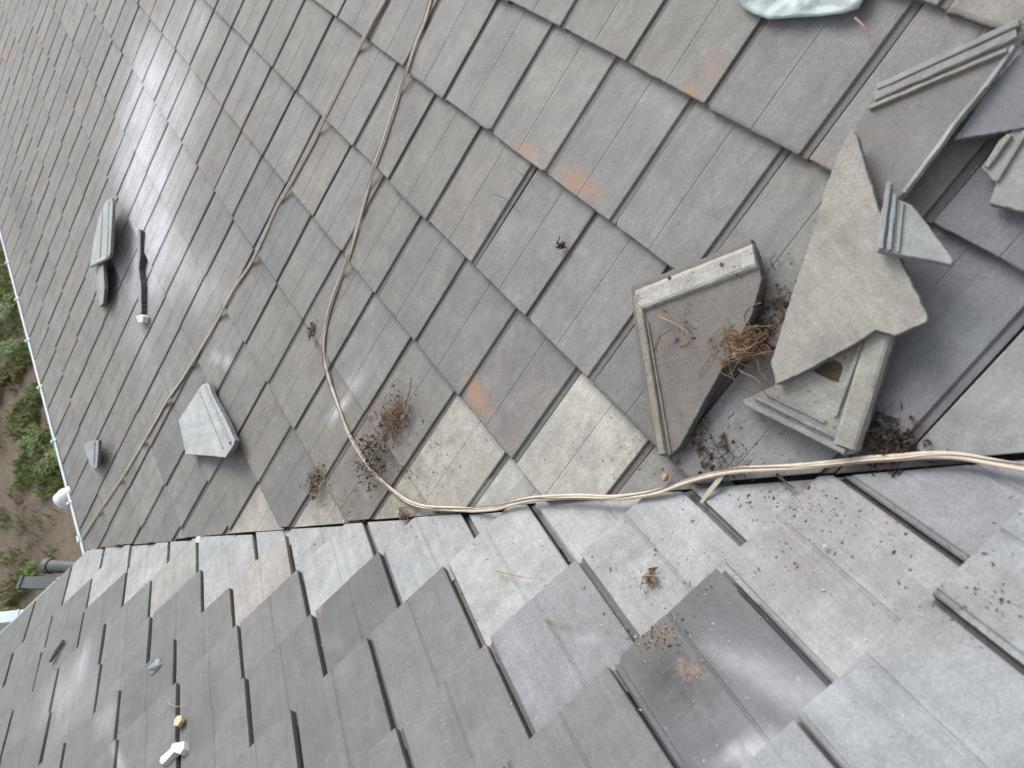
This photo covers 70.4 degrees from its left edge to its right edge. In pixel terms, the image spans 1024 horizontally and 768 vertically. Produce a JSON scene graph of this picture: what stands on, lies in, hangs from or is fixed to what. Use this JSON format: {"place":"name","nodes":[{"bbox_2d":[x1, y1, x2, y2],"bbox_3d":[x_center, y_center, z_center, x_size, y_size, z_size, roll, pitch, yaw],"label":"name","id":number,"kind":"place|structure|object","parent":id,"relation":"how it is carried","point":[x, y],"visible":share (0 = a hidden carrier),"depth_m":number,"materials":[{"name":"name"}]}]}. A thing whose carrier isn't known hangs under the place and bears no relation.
{"place":"outdoors","nodes":[
{"label":"outdoors","id":0,"kind":"place"},
{"bbox_2d":[0,242,64,611],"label":"grass","id":1,"kind":"structure","parent":0,"point":[25,462],"depth_m":10.23,"materials":[{"name":"green plant"}]},
{"bbox_2d":[0,238,81,611],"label":"ground","id":2,"kind":"structure","parent":0,"point":[65,531],"depth_m":9.72,"materials":[{"name":"soil"}]},
{"bbox_2d":[0,624,8,631],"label":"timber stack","id":3,"kind":"object","parent":2,"relation":"on","point":[2,626],"depth_m":6.79,"materials":[{"name":"beige wood"}]},
{"bbox_2d":[0,291,14,317],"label":"weed plant","id":4,"kind":"object","parent":2,"relation":"on","point":[2,307],"visible":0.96,"depth_m":12.23,"materials":[{"name":"green plant"}]},
{"bbox_2d":[0,333,16,361],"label":"weed plant","id":5,"kind":"object","parent":2,"relation":"on","point":[8,347],"visible":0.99,"depth_m":11.67,"materials":[{"name":"green plant"}]},
{"bbox_2d":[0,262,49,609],"bbox_3d":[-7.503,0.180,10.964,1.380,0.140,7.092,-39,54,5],"label":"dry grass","id":6,"kind":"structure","parent":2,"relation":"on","point":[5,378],"depth_m":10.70,"materials":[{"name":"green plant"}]},
{"bbox_2d":[23,556,35,575],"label":"weed plant","id":7,"kind":"object","parent":2,"relation":"on","point":[28,572],"visible":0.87,"depth_m":9.12,"materials":[{"name":"green plant"}]},
{"bbox_2d":[16,424,43,456],"bbox_3d":[-6.779,0.803,10.246,0.486,0.213,0.518,15,73,33],"label":"weed plant","id":8,"kind":"object","parent":2,"relation":"on","point":[31,440],"visible":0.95,"depth_m":10.23,"materials":[{"name":"green plant"}]},
{"bbox_2d":[32,443,58,475],"bbox_3d":[-6.183,0.978,9.808,0.508,0.238,0.608,17,74,33],"label":"weed plant","id":9,"kind":"object","parent":2,"relation":"on","point":[49,461],"visible":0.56,"depth_m":9.78,"materials":[{"name":"green plant"}]},
{"bbox_2d":[0,0,1023,767],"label":"house","id":10,"kind":"structure","parent":2,"relation":"on","point":[638,140],"depth_m":2.09,"materials":[{"name":"tile"}]},
{"bbox_2d":[0,609,23,624],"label":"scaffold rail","id":11,"kind":"object","parent":10,"relation":"attached to","point":[7,617],"visible":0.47,"depth_m":4.59,"materials":[{"name":"metal"}]},
{"bbox_2d":[15,575,57,590],"bbox_3d":[-2.973,1.280,4.657,0.505,0.085,0.090,-6,62,25],"label":"square pipe","id":12,"kind":"object","parent":10,"relation":"on","point":[27,583],"visible":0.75,"depth_m":4.67,"materials":[{"name":"grey plastic"}]},
{"bbox_2d":[49,640,64,661],"bbox_3d":[-2.215,1.299,3.532,0.034,0.047,0.110,-9,61,23],"label":"shard","id":13,"kind":"object","parent":10,"relation":"on","point":[57,650],"visible":1,"depth_m":3.52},
{"bbox_2d":[39,558,76,573],"bbox_3d":[-2.867,1.173,4.658,0.368,0.104,0.104,-5,63,25],"label":"drain pipe","id":14,"kind":"object","parent":10,"relation":"attached to","point":[50,565],"visible":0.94,"depth_m":4.66,"materials":[{"name":"grey plastic"}]},
{"bbox_2d":[84,440,101,467],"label":"broken tile","id":15,"kind":"object","parent":10,"relation":"on","point":[93,448],"visible":1,"depth_m":4.29,"materials":[{"name":"concrete"}]},
{"bbox_2d":[95,264,107,306],"bbox_3d":[-2.607,-0.626,4.571,0.240,0.169,0.407,-66,56,-14],"label":"broken tile","id":16,"kind":"object","parent":10,"relation":"on","point":[101,283],"visible":1,"depth_m":4.49,"materials":[{"name":"concrete"}]},
{"bbox_2d":[90,198,115,266],"bbox_3d":[-2.506,-0.931,4.531,0.604,0.308,0.383,13,72,32],"label":"broken tile","id":17,"kind":"object","parent":10,"relation":"on","point":[103,248],"visible":1,"depth_m":4.45,"materials":[{"name":"concrete"}]},
{"bbox_2d":[137,229,147,314],"bbox_3d":[-2.127,-0.646,4.175,0.081,0.172,0.541,-16,59,20],"label":"broken tile","id":18,"kind":"object","parent":10,"relation":"on","point":[142,283],"visible":1,"depth_m":4.17,"materials":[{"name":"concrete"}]},
{"bbox_2d":[136,314,148,322],"bbox_3d":[-2.074,-0.366,4.063,0.122,0.054,0.053,7,69,30],"label":"mortar chip","id":19,"kind":"object","parent":10,"relation":"on","point":[141,318],"visible":1,"depth_m":4.04,"materials":[{"name":"white concrete"}]},
{"bbox_2d":[148,659,162,673],"bbox_3d":[-1.362,1.079,2.782,0.066,0.043,0.055,-43,54,1],"label":"mortar lump","id":20,"kind":"object","parent":10,"relation":"on","point":[154,666],"visible":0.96,"depth_m":2.76,"materials":[{"name":"grey concrete"}]},
{"bbox_2d":[159,741,188,765],"bbox_3d":[-1.066,1.164,2.296,0.121,0.051,0.061,-29,55,11],"label":"mortar chip","id":21,"kind":"object","parent":10,"relation":"on","point":[175,750],"visible":1,"depth_m":2.29,"materials":[{"name":"white concrete"}]},
{"bbox_2d":[174,716,184,726],"bbox_3d":[-1.104,1.118,2.407,0.037,0.031,0.049,-43,54,1],"label":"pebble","id":22,"kind":"object","parent":10,"relation":"on","point":[178,721],"visible":1,"depth_m":2.40,"materials":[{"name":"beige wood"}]},
{"bbox_2d":[195,536,201,542],"bbox_3d":[-1.440,0.717,3.343,0.073,0.036,0.031,-2,65,27],"label":"mortar chip","id":23,"kind":"object","parent":10,"relation":"on","point":[198,539],"visible":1,"depth_m":3.33,"materials":[{"name":"white concrete"}]},
{"bbox_2d":[179,383,238,457],"bbox_3d":[-1.415,0.227,3.341,0.357,0.200,0.585,-43,54,1],"label":"broken tile","id":24,"kind":"object","parent":10,"relation":"on","point":[206,427],"visible":1,"depth_m":3.32,"materials":[{"name":"concrete"}]},
{"bbox_2d":[81,0,386,539],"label":"cable","id":25,"kind":"object","parent":10,"relation":"on","point":[329,107],"visible":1,"depth_m":3.19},
{"bbox_2d":[307,319,317,340],"bbox_3d":[-0.788,-0.210,2.850,0.074,0.049,0.092,7,68,30],"label":"moss patch","id":26,"kind":"object","parent":10,"relation":"on","point":[312,331],"visible":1,"depth_m":2.85,"materials":[{"name":"plant"}]},
{"bbox_2d":[302,462,326,505],"bbox_3d":[-0.745,0.374,2.735,0.174,0.084,0.135,-43,54,1],"label":"root clump","id":27,"kind":"object","parent":10,"relation":"on","point":[314,482],"visible":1,"depth_m":2.72,"materials":[{"name":"brown plant"}]},
{"bbox_2d":[349,418,396,496],"bbox_3d":[-0.467,0.252,2.490,0.262,0.134,0.248,-9,61,23],"label":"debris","id":28,"kind":"object","parent":10,"relation":"on","point":[368,446],"visible":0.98,"depth_m":2.49,"materials":[{"name":"brown plant"}]},
{"bbox_2d":[368,379,419,453],"bbox_3d":[-0.402,0.111,2.447,0.241,0.118,0.222,-43,54,1],"label":"root clump","id":29,"kind":"object","parent":10,"relation":"on","point":[396,414],"visible":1,"depth_m":2.43,"materials":[{"name":"brown plant"}]},
{"bbox_2d":[392,503,412,521],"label":"root clump","id":30,"kind":"object","parent":10,"relation":"on","point":[402,516],"visible":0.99,"depth_m":2.36,"materials":[{"name":"brown plant"}]},
{"bbox_2d":[402,377,411,414],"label":"twig","id":31,"kind":"object","parent":10,"relation":"on","point":[408,393],"visible":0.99,"depth_m":2.39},
{"bbox_2d":[496,570,531,578],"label":"twig","id":32,"kind":"object","parent":10,"relation":"on","point":[511,574],"visible":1,"depth_m":1.84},
{"bbox_2d":[71,59,994,761],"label":"pale chips","id":33,"kind":"object","parent":10,"relation":"on","point":[639,637],"visible":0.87,"depth_m":1.45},
{"bbox_2d":[556,236,566,250],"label":"root clump","id":34,"kind":"object","parent":10,"relation":"on","point":[561,245],"visible":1,"depth_m":2.01,"materials":[{"name":"brown plant"}]},
{"bbox_2d":[542,616,582,625],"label":"twig","id":35,"kind":"object","parent":10,"relation":"on","point":[559,621],"visible":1,"depth_m":1.65,"materials":[{"name":"beige wood"}]},
{"bbox_2d":[305,288,925,605],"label":"brown flakes","id":36,"kind":"object","parent":10,"relation":"on","point":[786,543],"visible":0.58,"depth_m":1.59,"materials":[{"name":"brown plant"}]},
{"bbox_2d":[260,260,1020,658],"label":"dark crumbs","id":37,"kind":"object","parent":10,"relation":"on","point":[706,510],"visible":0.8,"depth_m":1.47,"materials":[{"name":"black soil"}]},
{"bbox_2d":[640,567,657,592],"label":"root tuft","id":38,"kind":"object","parent":10,"relation":"on","point":[649,581],"visible":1,"depth_m":1.57,"materials":[{"name":"brown plant"}]},
{"bbox_2d":[661,473,668,481],"bbox_3d":[0.363,0.221,1.721,0.022,0.016,0.016,-43,54,1],"label":"stone","id":39,"kind":"object","parent":10,"relation":"on","point":[664,477],"visible":1,"depth_m":1.72,"materials":[{"name":"beige stone"}]},
{"bbox_2d":[322,0,1023,512],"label":"cable","id":40,"kind":"object","parent":10,"relation":"on","point":[994,462],"visible":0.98,"depth_m":1.81,"materials":[{"name":"beige plastic"}]},
{"bbox_2d":[631,240,765,455],"bbox_3d":[0.433,-0.078,1.658,0.321,0.250,0.420,-9,62,23],"label":"broken tile","id":41,"kind":"object","parent":10,"relation":"on","point":[714,290],"visible":0.99,"depth_m":1.67,"materials":[{"name":"concrete"}]},
{"bbox_2d":[659,316,687,332],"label":"twig","id":42,"kind":"object","parent":41,"relation":"on","point":[672,322],"visible":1,"depth_m":1.69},
{"bbox_2d":[653,300,696,351],"bbox_3d":[0.408,-0.137,1.712,0.189,0.103,0.196,23,77,34],"label":"root clump","id":43,"kind":"object","parent":41,"relation":"on","point":[676,340],"visible":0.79,"depth_m":1.69,"materials":[{"name":"brown plant"}]},
{"bbox_2d":[698,303,780,398],"bbox_3d":[0.512,-0.081,1.574,0.190,0.096,0.178,25,78,35],"label":"root knot","id":44,"kind":"object","parent":41,"relation":"on","point":[746,339],"visible":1,"depth_m":1.57,"materials":[{"name":"brown plant"}]},
{"bbox_2d":[722,353,734,381],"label":"twig","id":45,"kind":"object","parent":44,"relation":"attached to","point":[729,368],"visible":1,"depth_m":1.60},
{"bbox_2d":[738,253,803,366],"bbox_3d":[0.556,-0.155,1.580,0.270,0.129,0.227,-43,54,1],"label":"root clump","id":46,"kind":"object","parent":41,"relation":"on","point":[781,301],"visible":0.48,"depth_m":1.57,"materials":[{"name":"brown plant"}]},
{"bbox_2d":[700,475,724,502],"bbox_3d":[0.447,0.233,1.621,0.084,0.039,0.012,-43,54,1],"label":"leaf strip","id":47,"kind":"object","parent":10,"relation":"on","point":[712,487],"visible":1,"depth_m":1.62,"materials":[{"name":"beige plant"}]},
{"bbox_2d":[675,408,753,496],"bbox_3d":[0.433,0.126,1.659,0.333,0.080,0.163,31,82,35],"label":"root clump","id":48,"kind":"object","parent":10,"relation":"on","point":[698,444],"visible":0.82,"depth_m":1.64,"materials":[{"name":"brown plant"}]},
{"bbox_2d":[775,473,793,487],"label":"twig","id":49,"kind":"object","parent":10,"relation":"on","point":[781,478],"visible":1,"depth_m":1.51,"materials":[{"name":"brown wood"}]},
{"bbox_2d":[738,0,862,19],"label":"plastic sheet","id":50,"kind":"object","parent":10,"relation":"on","point":[774,9],"visible":1,"depth_m":1.60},
{"bbox_2d":[742,332,897,455],"bbox_3d":[0.630,0.038,1.439,0.311,0.154,0.203,-22,57,16],"label":"broken tile","id":51,"kind":"object","parent":10,"relation":"on","point":[834,415],"visible":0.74,"depth_m":1.43,"materials":[{"name":"concrete"}]},
{"bbox_2d":[813,360,842,381],"bbox_3d":[0.636,-0.033,1.454,0.054,0.023,0.042,28,80,35],"label":"earth patch","id":52,"kind":"object","parent":51,"relation":"on","point":[831,370],"visible":1,"depth_m":1.45,"materials":[{"name":"brown soil"}]},
{"bbox_2d":[771,130,929,384],"bbox_3d":[0.629,-0.252,1.467,0.288,0.238,0.404,-14,60,21],"label":"broken tile","id":53,"kind":"object","parent":51,"relation":"on","point":[852,288],"visible":0.92,"depth_m":1.42,"materials":[{"name":"concrete"}]},
{"bbox_2d":[877,182,953,267],"bbox_3d":[0.713,-0.278,1.333,0.092,0.060,0.203,-28,55,12],"label":"broken tile","id":54,"kind":"object","parent":53,"relation":"on","point":[905,231],"visible":1,"depth_m":1.33,"materials":[{"name":"concrete"}]},
{"bbox_2d":[854,17,869,49],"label":"twig","id":55,"kind":"object","parent":10,"relation":"on","point":[859,21],"visible":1,"depth_m":1.49,"materials":[{"name":"brown wood"}]},
{"bbox_2d":[853,399,931,477],"bbox_3d":[0.720,0.108,1.393,0.128,0.070,0.159,-22,57,16],"label":"root clump","id":56,"kind":"object","parent":10,"relation":"on","point":[893,437],"visible":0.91,"depth_m":1.39,"materials":[{"name":"brown plant"}]},
{"bbox_2d":[856,19,1023,209],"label":"broken tile","id":57,"kind":"object","parent":10,"relation":"on","point":[909,121],"visible":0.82,"depth_m":1.37,"materials":[{"name":"concrete"}]},
{"bbox_2d":[953,53,1023,143],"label":"broken tile","id":58,"kind":"object","parent":10,"relation":"on","point":[998,111],"visible":0.99,"depth_m":1.29,"materials":[{"name":"concrete"}]},
{"bbox_2d":[982,129,1023,213],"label":"broken tile","id":59,"kind":"object","parent":10,"relation":"on","point":[1003,167],"visible":1,"depth_m":1.28,"materials":[{"name":"concrete"}]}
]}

